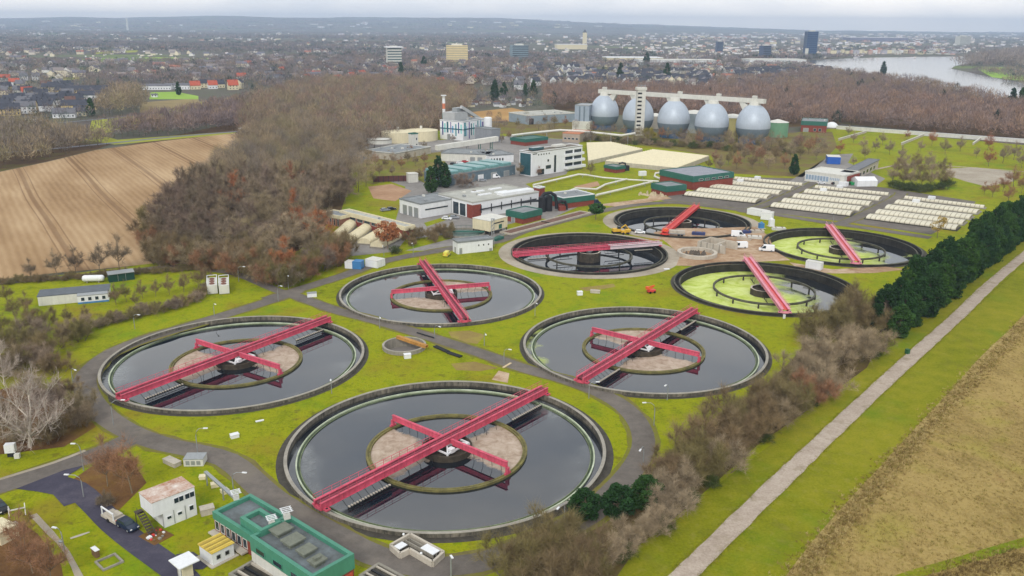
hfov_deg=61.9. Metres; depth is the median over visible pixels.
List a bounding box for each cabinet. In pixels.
[756,221,765,228]
[766,218,774,226]
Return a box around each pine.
[566,487,601,521]
[588,203,605,219]
[598,482,636,519]
[630,474,664,510]
[865,287,899,330]
[875,283,898,310]
[886,304,916,337]
[890,281,918,331]
[893,277,908,301]
[900,254,927,277]
[902,269,916,283]
[906,276,933,314]
[911,294,926,327]
[920,261,944,298]
[922,272,946,317]
[923,248,943,263]
[923,256,936,265]
[934,236,957,257]
[940,263,956,298]
[941,256,967,299]
[941,273,952,307]
[954,237,979,282]
[954,254,971,288]
[965,233,981,280]
[966,218,984,237]
[975,226,1000,267]
[977,253,985,277]
[978,210,998,226]
[986,236,1002,264]
[992,226,1007,262]
[993,205,1006,220]
[995,202,1009,214]
[998,210,1019,244]
[998,213,1019,253]
[1002,225,1013,255]
[1002,232,1008,254]
[1003,201,1012,210]
[1015,218,1023,244]
[1016,197,1023,241]
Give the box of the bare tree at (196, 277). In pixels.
[188,263,206,286]
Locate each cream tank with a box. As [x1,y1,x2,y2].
[381,127,413,143]
[405,126,437,141]
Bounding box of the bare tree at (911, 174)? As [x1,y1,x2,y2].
[907,164,920,182]
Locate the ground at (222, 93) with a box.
[0,31,1023,279]
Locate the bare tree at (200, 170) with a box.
[193,159,214,182]
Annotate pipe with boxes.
[511,129,635,143]
[533,173,586,185]
[570,178,626,190]
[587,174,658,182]
[595,181,652,195]
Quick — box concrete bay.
[697,237,737,253]
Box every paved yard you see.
[349,136,579,255]
[661,177,975,234]
[790,154,884,186]
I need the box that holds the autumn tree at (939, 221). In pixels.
[930,216,947,236]
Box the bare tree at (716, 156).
[711,150,719,162]
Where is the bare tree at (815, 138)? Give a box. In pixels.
[811,133,821,144]
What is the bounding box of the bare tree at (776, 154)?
[771,141,782,158]
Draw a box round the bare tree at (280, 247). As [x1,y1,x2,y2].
[260,238,286,260]
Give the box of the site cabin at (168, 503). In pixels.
[134,476,196,535]
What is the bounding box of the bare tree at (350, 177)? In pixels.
[346,167,356,195]
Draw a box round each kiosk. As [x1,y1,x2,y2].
[168,551,199,575]
[196,533,238,568]
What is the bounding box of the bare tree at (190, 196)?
[174,185,209,215]
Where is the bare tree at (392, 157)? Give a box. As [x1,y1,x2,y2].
[389,150,397,164]
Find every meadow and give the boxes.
[85,101,235,144]
[96,50,137,53]
[98,57,207,60]
[814,315,1023,575]
[977,67,1023,79]
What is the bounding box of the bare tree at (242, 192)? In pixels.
[234,186,255,212]
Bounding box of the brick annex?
[325,209,349,226]
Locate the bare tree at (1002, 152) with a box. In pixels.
[997,142,1014,160]
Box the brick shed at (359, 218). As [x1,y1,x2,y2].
[339,209,414,239]
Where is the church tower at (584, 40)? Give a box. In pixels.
[582,30,586,43]
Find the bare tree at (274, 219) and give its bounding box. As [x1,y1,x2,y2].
[255,215,290,248]
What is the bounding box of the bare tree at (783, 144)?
[776,134,787,153]
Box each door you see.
[403,204,406,214]
[408,206,412,215]
[414,207,418,217]
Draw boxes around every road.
[0,437,134,492]
[1,265,301,297]
[6,131,238,152]
[60,115,131,122]
[73,291,605,575]
[263,202,931,300]
[286,293,654,495]
[738,182,816,212]
[835,192,906,224]
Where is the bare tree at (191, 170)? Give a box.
[183,161,209,185]
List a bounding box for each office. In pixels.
[519,143,585,176]
[533,185,544,196]
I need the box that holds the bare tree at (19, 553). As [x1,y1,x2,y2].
[0,519,55,573]
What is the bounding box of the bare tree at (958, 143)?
[956,135,966,148]
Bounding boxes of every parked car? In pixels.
[0,498,10,514]
[115,515,139,532]
[441,216,451,219]
[635,229,645,233]
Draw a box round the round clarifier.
[448,225,484,237]
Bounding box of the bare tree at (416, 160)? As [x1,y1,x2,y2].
[411,153,418,163]
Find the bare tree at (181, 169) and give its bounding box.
[169,164,195,191]
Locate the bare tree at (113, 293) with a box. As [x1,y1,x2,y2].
[107,282,121,302]
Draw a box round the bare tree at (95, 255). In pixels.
[82,240,109,269]
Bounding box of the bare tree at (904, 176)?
[896,164,910,180]
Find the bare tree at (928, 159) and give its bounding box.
[925,151,935,165]
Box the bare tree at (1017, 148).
[1009,139,1023,159]
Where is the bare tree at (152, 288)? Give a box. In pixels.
[146,279,162,292]
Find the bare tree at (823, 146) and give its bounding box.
[820,137,830,148]
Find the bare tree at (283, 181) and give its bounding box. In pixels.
[271,172,292,194]
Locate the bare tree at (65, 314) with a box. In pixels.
[59,305,72,320]
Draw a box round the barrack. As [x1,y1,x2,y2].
[37,283,110,305]
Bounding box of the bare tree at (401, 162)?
[397,156,405,166]
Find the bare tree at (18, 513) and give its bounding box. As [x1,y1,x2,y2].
[0,502,38,546]
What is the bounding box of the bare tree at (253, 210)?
[235,199,271,235]
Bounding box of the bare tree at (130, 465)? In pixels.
[100,430,146,493]
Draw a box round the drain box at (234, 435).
[229,432,238,438]
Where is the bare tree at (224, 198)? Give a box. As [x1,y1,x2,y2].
[213,194,235,223]
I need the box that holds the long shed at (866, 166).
[840,158,879,175]
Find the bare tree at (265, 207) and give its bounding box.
[255,189,280,220]
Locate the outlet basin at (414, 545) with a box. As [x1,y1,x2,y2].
[389,533,444,566]
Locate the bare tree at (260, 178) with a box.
[253,164,275,190]
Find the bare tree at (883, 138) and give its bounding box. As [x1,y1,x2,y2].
[879,131,887,144]
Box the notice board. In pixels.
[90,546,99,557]
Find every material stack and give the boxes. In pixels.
[692,231,705,235]
[737,236,751,240]
[741,229,750,233]
[748,234,761,238]
[750,229,764,232]
[771,226,785,229]
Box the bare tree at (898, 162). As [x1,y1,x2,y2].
[888,156,905,170]
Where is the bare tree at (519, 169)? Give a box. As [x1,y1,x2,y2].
[516,162,524,173]
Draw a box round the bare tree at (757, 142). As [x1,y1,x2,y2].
[755,138,761,145]
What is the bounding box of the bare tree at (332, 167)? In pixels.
[320,163,337,198]
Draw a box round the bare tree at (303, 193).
[287,188,315,227]
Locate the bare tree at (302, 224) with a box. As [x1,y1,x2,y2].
[295,211,315,244]
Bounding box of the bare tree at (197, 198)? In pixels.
[192,185,208,212]
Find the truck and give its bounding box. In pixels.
[662,228,684,235]
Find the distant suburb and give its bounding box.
[0,42,831,84]
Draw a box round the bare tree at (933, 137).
[928,131,937,140]
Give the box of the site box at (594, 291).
[590,289,599,293]
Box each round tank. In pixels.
[649,113,658,128]
[686,110,698,133]
[725,114,738,138]
[766,119,788,137]
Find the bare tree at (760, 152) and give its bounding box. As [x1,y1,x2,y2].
[753,143,766,159]
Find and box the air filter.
[521,191,567,211]
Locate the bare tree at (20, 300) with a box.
[17,291,33,306]
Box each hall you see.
[399,192,451,217]
[438,184,538,218]
[475,126,500,142]
[509,110,574,124]
[555,44,586,48]
[602,56,662,62]
[634,59,715,64]
[741,58,806,64]
[842,37,908,41]
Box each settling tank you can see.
[97,316,363,413]
[283,380,605,537]
[339,264,541,326]
[511,233,667,274]
[523,306,768,396]
[614,207,751,238]
[673,261,858,315]
[763,228,923,266]
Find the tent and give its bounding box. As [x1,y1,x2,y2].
[851,176,877,185]
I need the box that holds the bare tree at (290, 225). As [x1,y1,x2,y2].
[276,215,305,248]
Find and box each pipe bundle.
[433,345,449,352]
[447,351,462,357]
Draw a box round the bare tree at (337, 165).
[326,161,352,201]
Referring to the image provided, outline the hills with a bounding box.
[0,16,1023,36]
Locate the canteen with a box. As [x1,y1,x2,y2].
[804,166,859,186]
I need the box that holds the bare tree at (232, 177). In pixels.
[217,169,249,207]
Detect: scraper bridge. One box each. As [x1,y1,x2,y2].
[115,312,332,402]
[312,381,550,511]
[390,257,490,322]
[512,238,661,261]
[573,305,700,385]
[660,202,700,234]
[742,255,791,313]
[824,221,861,263]
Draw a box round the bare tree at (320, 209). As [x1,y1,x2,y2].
[301,187,334,228]
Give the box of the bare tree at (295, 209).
[284,187,306,223]
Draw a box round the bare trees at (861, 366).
[507,310,881,575]
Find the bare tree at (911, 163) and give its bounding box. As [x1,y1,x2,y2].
[897,154,914,172]
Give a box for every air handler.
[206,274,217,293]
[218,275,229,293]
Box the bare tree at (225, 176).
[214,172,231,192]
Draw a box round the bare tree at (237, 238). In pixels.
[220,217,254,246]
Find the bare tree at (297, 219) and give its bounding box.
[289,211,304,247]
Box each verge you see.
[0,437,135,494]
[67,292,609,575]
[260,201,932,298]
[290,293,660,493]
[618,242,1023,575]
[737,181,817,212]
[837,192,907,223]
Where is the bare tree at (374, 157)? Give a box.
[371,151,379,163]
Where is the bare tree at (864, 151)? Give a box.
[860,143,872,156]
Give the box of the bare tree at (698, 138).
[694,131,702,141]
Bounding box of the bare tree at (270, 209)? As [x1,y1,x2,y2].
[244,190,275,237]
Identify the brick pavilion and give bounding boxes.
[506,206,541,223]
[549,189,594,207]
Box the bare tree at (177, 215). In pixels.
[163,212,184,230]
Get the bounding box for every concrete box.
[162,455,181,467]
[199,503,214,516]
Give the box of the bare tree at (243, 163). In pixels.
[234,155,255,184]
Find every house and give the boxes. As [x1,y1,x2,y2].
[0,81,11,88]
[0,85,10,94]
[0,98,14,102]
[0,102,20,115]
[3,95,29,98]
[8,78,19,85]
[12,85,17,92]
[12,100,36,113]
[14,79,26,84]
[17,85,29,92]
[19,72,27,79]
[21,98,37,107]
[23,87,36,92]
[26,96,41,107]
[31,73,39,79]
[32,95,47,99]
[35,88,47,93]
[38,99,55,110]
[41,82,73,91]
[47,93,61,104]
[51,107,76,117]
[56,84,65,90]
[57,91,69,99]
[59,80,71,82]
[60,88,74,92]
[60,99,97,109]
[64,85,108,90]
[64,96,75,99]
[70,92,83,98]
[73,106,87,115]
[77,90,116,98]
[141,83,172,89]
[165,83,189,88]
[189,80,200,89]
[199,79,207,87]
[207,80,217,88]
[208,493,354,575]
[215,79,224,87]
[227,79,238,89]
[238,78,243,88]
[452,235,492,253]
[493,101,499,106]
[510,135,547,145]
[514,80,523,88]
[515,76,525,80]
[530,77,540,85]
[566,72,581,75]
[576,75,589,82]
[591,76,606,82]
[603,164,625,172]
[619,73,633,79]
[627,67,639,72]
[634,70,648,76]
[636,74,651,81]
[638,77,650,82]
[640,68,652,72]
[640,73,653,77]
[651,70,662,74]
[651,181,686,195]
[654,75,668,79]
[659,165,733,189]
[671,74,685,80]
[672,67,686,73]
[695,79,709,85]
[697,75,710,78]
[723,67,735,72]
[758,70,769,73]
[801,118,827,132]
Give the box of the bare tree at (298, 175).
[289,166,304,186]
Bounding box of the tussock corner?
[949,552,1023,575]
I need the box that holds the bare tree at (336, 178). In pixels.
[316,161,345,205]
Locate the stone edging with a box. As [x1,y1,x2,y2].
[94,553,123,570]
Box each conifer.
[85,97,95,115]
[175,81,181,94]
[398,62,404,74]
[421,56,426,64]
[423,166,437,192]
[431,155,442,186]
[439,162,451,187]
[490,79,499,98]
[499,82,507,96]
[522,83,527,95]
[529,80,537,94]
[616,62,624,76]
[643,52,649,64]
[663,62,670,74]
[788,154,799,174]
[880,61,886,73]
[1008,87,1017,99]
[1019,87,1023,102]
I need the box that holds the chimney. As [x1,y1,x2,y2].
[441,95,445,115]
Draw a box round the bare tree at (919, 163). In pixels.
[912,155,925,171]
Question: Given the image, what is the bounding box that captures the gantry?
[598,87,765,109]
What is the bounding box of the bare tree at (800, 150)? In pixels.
[796,141,806,156]
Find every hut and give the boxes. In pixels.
[0,517,18,545]
[406,172,417,182]
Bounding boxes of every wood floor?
[120,81,476,264]
[550,91,1023,138]
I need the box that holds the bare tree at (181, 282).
[176,270,190,287]
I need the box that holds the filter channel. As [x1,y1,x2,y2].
[500,211,590,234]
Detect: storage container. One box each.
[106,268,134,282]
[345,259,353,268]
[352,259,363,268]
[365,256,384,267]
[747,207,770,215]
[761,210,773,219]
[805,259,823,269]
[825,154,840,163]
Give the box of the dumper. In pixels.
[621,229,630,234]
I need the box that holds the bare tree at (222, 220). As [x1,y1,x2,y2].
[209,212,233,243]
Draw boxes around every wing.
[441,148,496,161]
[479,150,513,161]
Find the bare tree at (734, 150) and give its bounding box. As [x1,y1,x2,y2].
[729,141,737,154]
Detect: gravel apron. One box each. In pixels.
[498,232,679,278]
[603,207,758,239]
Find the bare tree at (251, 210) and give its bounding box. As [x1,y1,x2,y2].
[245,200,265,223]
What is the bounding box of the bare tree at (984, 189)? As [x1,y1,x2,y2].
[979,182,988,192]
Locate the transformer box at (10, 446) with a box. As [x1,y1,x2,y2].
[3,442,20,458]
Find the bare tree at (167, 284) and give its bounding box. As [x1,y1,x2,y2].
[161,273,176,294]
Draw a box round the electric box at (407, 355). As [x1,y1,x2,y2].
[403,353,410,358]
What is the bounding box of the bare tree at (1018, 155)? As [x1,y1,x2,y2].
[1015,148,1023,167]
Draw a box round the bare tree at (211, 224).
[196,208,225,236]
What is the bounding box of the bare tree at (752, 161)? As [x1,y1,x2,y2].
[746,150,758,166]
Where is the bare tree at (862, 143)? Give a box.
[859,137,868,147]
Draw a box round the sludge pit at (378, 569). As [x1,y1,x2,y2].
[358,562,404,575]
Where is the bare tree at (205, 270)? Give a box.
[198,266,212,281]
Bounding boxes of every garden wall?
[838,131,866,140]
[901,134,923,144]
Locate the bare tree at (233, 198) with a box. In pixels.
[229,191,245,218]
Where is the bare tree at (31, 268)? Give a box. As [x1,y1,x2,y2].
[21,257,35,275]
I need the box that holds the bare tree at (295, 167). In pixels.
[282,159,309,190]
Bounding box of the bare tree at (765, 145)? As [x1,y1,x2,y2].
[762,137,770,153]
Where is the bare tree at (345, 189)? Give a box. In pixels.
[330,167,358,197]
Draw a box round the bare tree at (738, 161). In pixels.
[732,151,743,167]
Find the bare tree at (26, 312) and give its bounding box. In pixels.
[19,300,36,320]
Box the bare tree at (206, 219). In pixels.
[190,188,228,228]
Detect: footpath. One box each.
[31,513,82,575]
[70,532,89,538]
[876,164,1022,171]
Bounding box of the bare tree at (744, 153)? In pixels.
[739,145,750,158]
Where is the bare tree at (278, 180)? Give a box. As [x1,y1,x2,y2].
[267,171,295,210]
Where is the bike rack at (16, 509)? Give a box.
[8,503,25,518]
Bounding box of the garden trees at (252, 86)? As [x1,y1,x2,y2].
[0,59,798,119]
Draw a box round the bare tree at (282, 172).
[274,163,295,190]
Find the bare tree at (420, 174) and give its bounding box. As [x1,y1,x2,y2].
[415,169,423,177]
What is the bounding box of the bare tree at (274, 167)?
[261,163,290,183]
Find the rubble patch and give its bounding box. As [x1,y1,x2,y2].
[138,526,173,544]
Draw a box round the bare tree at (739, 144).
[735,137,742,147]
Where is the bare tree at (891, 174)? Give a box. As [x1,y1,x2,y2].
[886,163,898,179]
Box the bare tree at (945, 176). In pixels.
[936,166,948,181]
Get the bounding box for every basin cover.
[682,191,761,203]
[695,187,772,199]
[709,184,783,195]
[732,179,795,190]
[733,176,803,185]
[769,202,855,216]
[779,198,863,211]
[791,193,873,206]
[802,188,883,201]
[813,185,890,195]
[864,214,960,230]
[873,209,967,225]
[883,204,974,220]
[893,199,981,214]
[902,196,986,208]
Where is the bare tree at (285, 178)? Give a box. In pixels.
[276,175,300,197]
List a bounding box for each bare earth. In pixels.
[368,184,410,200]
[448,331,483,343]
[451,362,496,370]
[492,371,508,382]
[573,181,599,187]
[580,284,615,290]
[603,194,670,205]
[653,227,788,265]
[791,263,901,273]
[946,167,1012,185]
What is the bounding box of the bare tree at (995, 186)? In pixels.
[986,182,999,195]
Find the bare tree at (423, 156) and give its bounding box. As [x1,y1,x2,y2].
[420,153,427,160]
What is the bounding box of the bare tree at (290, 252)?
[266,236,299,267]
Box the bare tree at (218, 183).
[193,162,225,191]
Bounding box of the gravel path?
[668,251,1023,575]
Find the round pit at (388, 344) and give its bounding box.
[382,336,425,355]
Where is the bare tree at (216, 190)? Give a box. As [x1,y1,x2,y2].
[204,178,233,210]
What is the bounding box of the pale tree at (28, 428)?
[0,360,74,453]
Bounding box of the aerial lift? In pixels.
[645,285,655,293]
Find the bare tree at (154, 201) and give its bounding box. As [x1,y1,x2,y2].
[149,180,181,210]
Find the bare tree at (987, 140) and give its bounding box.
[984,131,999,149]
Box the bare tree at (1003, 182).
[998,173,1012,189]
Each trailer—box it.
[100,506,124,524]
[307,291,316,297]
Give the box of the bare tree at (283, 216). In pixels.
[260,211,301,249]
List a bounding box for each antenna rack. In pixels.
[230,488,240,500]
[265,514,277,523]
[279,506,292,519]
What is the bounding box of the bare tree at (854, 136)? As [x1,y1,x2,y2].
[851,131,857,142]
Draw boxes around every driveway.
[16,466,81,505]
[67,477,199,575]
[176,552,206,568]
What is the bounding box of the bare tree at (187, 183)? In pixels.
[174,176,205,204]
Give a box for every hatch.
[198,474,205,479]
[210,482,218,488]
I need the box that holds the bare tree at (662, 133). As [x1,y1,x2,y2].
[657,126,665,139]
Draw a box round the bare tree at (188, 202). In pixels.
[173,187,205,226]
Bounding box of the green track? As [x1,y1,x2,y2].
[895,537,1023,575]
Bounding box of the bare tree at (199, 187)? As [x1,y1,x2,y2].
[193,181,209,210]
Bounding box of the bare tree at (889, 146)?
[884,141,894,154]
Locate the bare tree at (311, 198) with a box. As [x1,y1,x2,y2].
[298,184,325,209]
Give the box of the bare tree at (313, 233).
[290,219,329,253]
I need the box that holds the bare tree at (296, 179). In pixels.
[294,171,310,194]
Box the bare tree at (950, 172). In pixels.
[942,164,955,178]
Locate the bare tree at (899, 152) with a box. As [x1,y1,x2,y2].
[898,144,906,155]
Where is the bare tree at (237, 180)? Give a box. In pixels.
[229,171,247,192]
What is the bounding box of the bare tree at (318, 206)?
[306,198,333,229]
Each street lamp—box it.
[51,526,65,554]
[64,474,83,496]
[70,443,83,470]
[111,399,124,424]
[195,427,207,451]
[450,555,453,575]
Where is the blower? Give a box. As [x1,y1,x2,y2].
[619,162,629,170]
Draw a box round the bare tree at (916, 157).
[910,149,924,169]
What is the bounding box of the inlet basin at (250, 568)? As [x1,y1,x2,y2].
[228,560,272,575]
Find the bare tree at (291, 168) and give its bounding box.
[284,160,306,180]
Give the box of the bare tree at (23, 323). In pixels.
[6,307,30,331]
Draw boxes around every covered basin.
[587,142,642,163]
[605,149,708,169]
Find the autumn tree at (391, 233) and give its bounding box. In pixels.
[373,220,400,248]
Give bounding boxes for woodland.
[0,18,673,29]
[0,28,1023,42]
[0,34,1023,60]
[0,50,1023,88]
[0,111,114,167]
[92,80,150,115]
[96,93,251,137]
[107,76,290,108]
[184,128,378,191]
[231,108,370,155]
[234,70,477,147]
[540,77,1023,137]
[707,65,1023,111]
[950,45,1023,66]
[1002,74,1023,83]
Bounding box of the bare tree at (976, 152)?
[973,147,980,155]
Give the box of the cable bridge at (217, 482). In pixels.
[204,471,232,500]
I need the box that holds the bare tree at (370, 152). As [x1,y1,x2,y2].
[364,145,371,155]
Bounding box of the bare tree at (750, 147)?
[744,138,754,155]
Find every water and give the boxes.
[102,322,361,409]
[173,341,298,384]
[288,388,602,529]
[342,268,538,322]
[371,417,522,487]
[390,346,417,350]
[393,281,488,308]
[520,243,659,271]
[526,312,764,392]
[586,330,701,370]
[621,215,738,232]
[681,272,848,312]
[772,236,912,263]
[810,57,1023,98]
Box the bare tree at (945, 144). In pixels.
[939,137,952,149]
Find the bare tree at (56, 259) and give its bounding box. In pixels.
[43,248,64,273]
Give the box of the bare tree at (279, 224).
[260,210,291,248]
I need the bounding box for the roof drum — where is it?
[367,137,391,144]
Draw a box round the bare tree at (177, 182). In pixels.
[160,169,186,202]
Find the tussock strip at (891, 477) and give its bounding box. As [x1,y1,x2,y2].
[786,320,1023,575]
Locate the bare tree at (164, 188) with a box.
[140,181,187,218]
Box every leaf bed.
[0,388,95,453]
[0,520,62,575]
[74,455,146,510]
[492,122,571,137]
[591,132,836,176]
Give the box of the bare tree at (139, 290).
[133,278,148,297]
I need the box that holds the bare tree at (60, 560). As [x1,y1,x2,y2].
[24,525,73,575]
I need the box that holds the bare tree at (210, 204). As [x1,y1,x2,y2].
[190,192,214,219]
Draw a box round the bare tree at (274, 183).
[269,173,285,206]
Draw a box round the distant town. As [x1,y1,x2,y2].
[4,29,1023,62]
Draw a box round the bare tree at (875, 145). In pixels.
[871,138,880,148]
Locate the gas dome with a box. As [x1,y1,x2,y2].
[827,122,836,128]
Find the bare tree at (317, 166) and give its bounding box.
[310,158,329,182]
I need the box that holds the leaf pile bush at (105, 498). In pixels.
[94,488,115,506]
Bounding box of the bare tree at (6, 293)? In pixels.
[0,281,14,301]
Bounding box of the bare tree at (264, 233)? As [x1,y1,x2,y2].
[258,229,281,252]
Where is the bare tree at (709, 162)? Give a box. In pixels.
[705,159,713,165]
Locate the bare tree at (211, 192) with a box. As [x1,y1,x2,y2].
[192,177,216,212]
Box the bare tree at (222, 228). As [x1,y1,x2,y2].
[202,218,243,248]
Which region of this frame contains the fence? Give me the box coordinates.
[373,175,406,181]
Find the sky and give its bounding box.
[0,0,1023,31]
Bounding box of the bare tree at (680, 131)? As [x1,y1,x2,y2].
[676,126,685,139]
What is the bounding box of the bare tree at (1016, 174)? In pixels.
[1006,163,1023,186]
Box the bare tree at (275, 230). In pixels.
[255,223,292,251]
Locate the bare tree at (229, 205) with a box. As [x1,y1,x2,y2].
[217,195,236,211]
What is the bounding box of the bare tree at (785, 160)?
[780,152,790,166]
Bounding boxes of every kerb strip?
[108,331,368,416]
[276,396,613,542]
[336,284,543,327]
[519,328,771,398]
[670,273,862,316]
[766,233,926,267]
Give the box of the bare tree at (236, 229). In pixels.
[215,220,253,253]
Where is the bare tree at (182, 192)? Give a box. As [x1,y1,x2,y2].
[177,185,195,209]
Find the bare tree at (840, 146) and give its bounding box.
[836,140,845,151]
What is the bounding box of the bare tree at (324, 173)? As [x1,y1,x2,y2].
[312,161,336,206]
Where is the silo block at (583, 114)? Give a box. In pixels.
[572,103,592,129]
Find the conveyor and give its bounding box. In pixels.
[435,136,497,151]
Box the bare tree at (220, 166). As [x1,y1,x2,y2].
[213,163,233,179]
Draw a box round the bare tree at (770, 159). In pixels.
[763,152,775,166]
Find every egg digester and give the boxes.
[591,92,618,129]
[622,95,653,133]
[657,97,689,138]
[694,100,728,142]
[736,102,770,144]
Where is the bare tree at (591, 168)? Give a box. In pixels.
[586,160,596,174]
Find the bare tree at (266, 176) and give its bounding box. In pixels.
[259,159,278,196]
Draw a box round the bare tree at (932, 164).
[925,155,942,172]
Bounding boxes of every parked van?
[443,250,450,256]
[731,230,745,236]
[736,241,747,247]
[759,244,774,251]
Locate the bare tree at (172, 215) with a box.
[156,211,192,235]
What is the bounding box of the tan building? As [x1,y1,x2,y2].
[562,129,590,142]
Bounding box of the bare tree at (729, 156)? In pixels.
[725,148,733,162]
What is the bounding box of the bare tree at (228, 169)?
[222,164,246,188]
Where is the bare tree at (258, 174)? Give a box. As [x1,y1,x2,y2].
[247,169,266,183]
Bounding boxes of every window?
[173,496,178,503]
[179,495,183,501]
[184,492,189,499]
[189,491,194,497]
[215,520,219,531]
[220,523,224,534]
[226,527,230,538]
[231,530,236,541]
[237,534,241,545]
[242,537,247,549]
[425,205,447,210]
[453,201,458,214]
[460,203,465,215]
[554,155,555,171]
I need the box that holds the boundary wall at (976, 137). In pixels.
[836,125,1023,142]
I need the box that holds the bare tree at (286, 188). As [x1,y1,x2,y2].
[277,181,297,214]
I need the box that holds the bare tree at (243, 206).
[233,199,252,223]
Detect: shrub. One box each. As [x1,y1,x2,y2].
[0,276,13,283]
[0,321,39,350]
[0,334,33,369]
[0,341,25,374]
[0,398,27,424]
[0,416,34,444]
[4,277,15,284]
[8,313,54,343]
[8,367,51,395]
[12,273,27,282]
[18,340,58,370]
[19,274,31,282]
[19,371,69,407]
[22,304,58,327]
[22,326,75,353]
[27,273,47,283]
[31,412,70,446]
[35,400,77,435]
[37,274,48,280]
[38,349,80,375]
[45,273,60,280]
[48,316,75,341]
[58,376,87,396]
[58,380,102,414]
[59,276,69,280]
[63,270,76,279]
[63,400,99,427]
[65,319,95,343]
[70,309,98,329]
[72,273,85,279]
[93,316,111,328]
[95,311,119,322]
[98,268,113,277]
[110,310,128,323]
[122,304,143,319]
[125,215,158,232]
[130,303,153,316]
[132,225,158,244]
[133,202,153,225]
[134,266,145,274]
[134,302,148,309]
[136,220,165,236]
[137,230,168,265]
[139,233,178,250]
[139,235,154,253]
[140,210,164,224]
[144,300,167,315]
[145,237,174,254]
[147,245,171,266]
[149,265,165,274]
[150,231,191,264]
[159,297,183,309]
[161,241,186,266]
[162,265,170,271]
[163,233,206,264]
[165,237,213,265]
[168,266,178,272]
[169,293,194,307]
[175,263,187,271]
[177,245,195,264]
[186,263,194,270]
[186,289,207,302]
[187,246,220,269]
[189,283,209,296]
[192,240,217,259]
[197,247,224,270]
[198,282,206,288]
[211,237,252,260]
[211,246,259,276]
[215,242,247,274]
[231,239,277,278]
[239,255,266,279]
[246,262,269,282]
[248,255,282,285]
[256,248,290,282]
[261,261,305,287]
[271,251,317,281]
[271,261,304,287]
[286,253,325,281]
[297,244,336,270]
[297,245,326,266]
[299,248,321,275]
[310,233,359,261]
[314,227,354,252]
[316,236,352,266]
[325,231,360,259]
[389,244,402,254]
[400,230,415,242]
[406,236,416,245]
[407,224,424,238]
[421,224,438,237]
[424,232,438,242]
[434,222,447,236]
[443,219,455,232]
[443,231,453,238]
[452,171,477,187]
[467,519,572,575]
[494,537,596,575]
[502,492,586,559]
[507,509,584,570]
[519,524,591,575]
[537,532,612,575]
[540,514,605,546]
[542,509,618,567]
[554,535,616,575]
[574,518,616,569]
[576,529,623,569]
[601,136,615,142]
[609,511,650,544]
[610,524,642,562]
[613,540,641,564]
[620,136,631,142]
[628,140,639,144]
[633,508,672,538]
[638,449,692,491]
[641,126,656,139]
[642,138,653,144]
[644,495,684,528]
[645,441,713,482]
[645,452,706,500]
[646,465,703,519]
[654,513,677,534]
[655,139,666,146]
[659,403,748,466]
[660,142,673,146]
[665,423,728,479]
[677,140,685,146]
[679,485,702,508]
[680,435,732,484]
[687,140,698,147]
[692,140,706,148]
[693,397,756,449]
[700,472,721,489]
[702,378,780,430]
[703,433,757,473]
[705,140,715,146]
[710,392,768,436]
[712,141,724,149]
[714,404,762,452]
[722,145,730,150]
[737,396,787,444]
[743,373,808,424]
[745,361,808,404]
[753,427,776,443]
[754,390,803,430]
[755,146,768,152]
[769,348,822,385]
[784,378,820,416]
[788,364,844,405]
[789,305,832,340]
[793,331,846,369]
[798,292,859,333]
[799,324,863,368]
[804,397,822,406]
[806,360,860,398]
[826,288,874,325]
[832,322,887,365]
[841,280,877,314]
[848,321,899,353]
[855,302,896,333]
[863,323,900,354]
[864,350,883,359]
[885,180,904,187]
[892,179,913,190]
[904,181,920,190]
[912,182,930,192]
[918,183,936,191]
[932,181,949,190]
[942,178,958,186]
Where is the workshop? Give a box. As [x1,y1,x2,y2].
[424,159,515,185]
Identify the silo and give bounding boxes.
[484,117,491,126]
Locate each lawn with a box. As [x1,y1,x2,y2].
[0,129,1023,575]
[149,92,197,98]
[347,198,396,216]
[357,152,444,183]
[399,235,449,251]
[424,215,449,225]
[505,218,544,228]
[526,170,653,203]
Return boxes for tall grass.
[921,546,1023,575]
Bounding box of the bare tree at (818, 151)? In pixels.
[811,141,823,157]
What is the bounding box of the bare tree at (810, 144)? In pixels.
[801,137,815,152]
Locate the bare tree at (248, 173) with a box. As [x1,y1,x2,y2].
[235,166,260,212]
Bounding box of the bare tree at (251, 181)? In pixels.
[240,174,274,212]
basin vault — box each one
[331,219,356,237]
[349,223,371,241]
[357,228,385,244]
[369,232,402,248]
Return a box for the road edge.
[0,450,84,479]
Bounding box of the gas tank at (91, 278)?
[82,275,104,282]
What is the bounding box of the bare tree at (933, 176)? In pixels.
[923,164,939,185]
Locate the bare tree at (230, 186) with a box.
[221,176,239,208]
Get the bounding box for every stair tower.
[408,132,417,144]
[634,85,646,135]
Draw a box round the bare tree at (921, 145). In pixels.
[916,138,925,149]
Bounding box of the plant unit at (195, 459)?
[183,452,206,465]
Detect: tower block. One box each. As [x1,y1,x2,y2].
[384,46,402,65]
[446,44,467,63]
[510,44,527,59]
[715,40,723,51]
[759,44,770,57]
[803,30,818,54]
[955,36,970,44]
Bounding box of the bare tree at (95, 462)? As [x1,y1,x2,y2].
[80,429,124,486]
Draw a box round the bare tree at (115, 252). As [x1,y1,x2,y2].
[104,230,132,267]
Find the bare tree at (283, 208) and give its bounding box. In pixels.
[269,203,287,227]
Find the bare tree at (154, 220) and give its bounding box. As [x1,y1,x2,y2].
[144,204,173,234]
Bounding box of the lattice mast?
[491,218,494,243]
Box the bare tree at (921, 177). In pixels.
[913,165,931,183]
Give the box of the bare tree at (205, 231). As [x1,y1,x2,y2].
[170,210,213,241]
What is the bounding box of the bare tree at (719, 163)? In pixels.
[716,155,725,168]

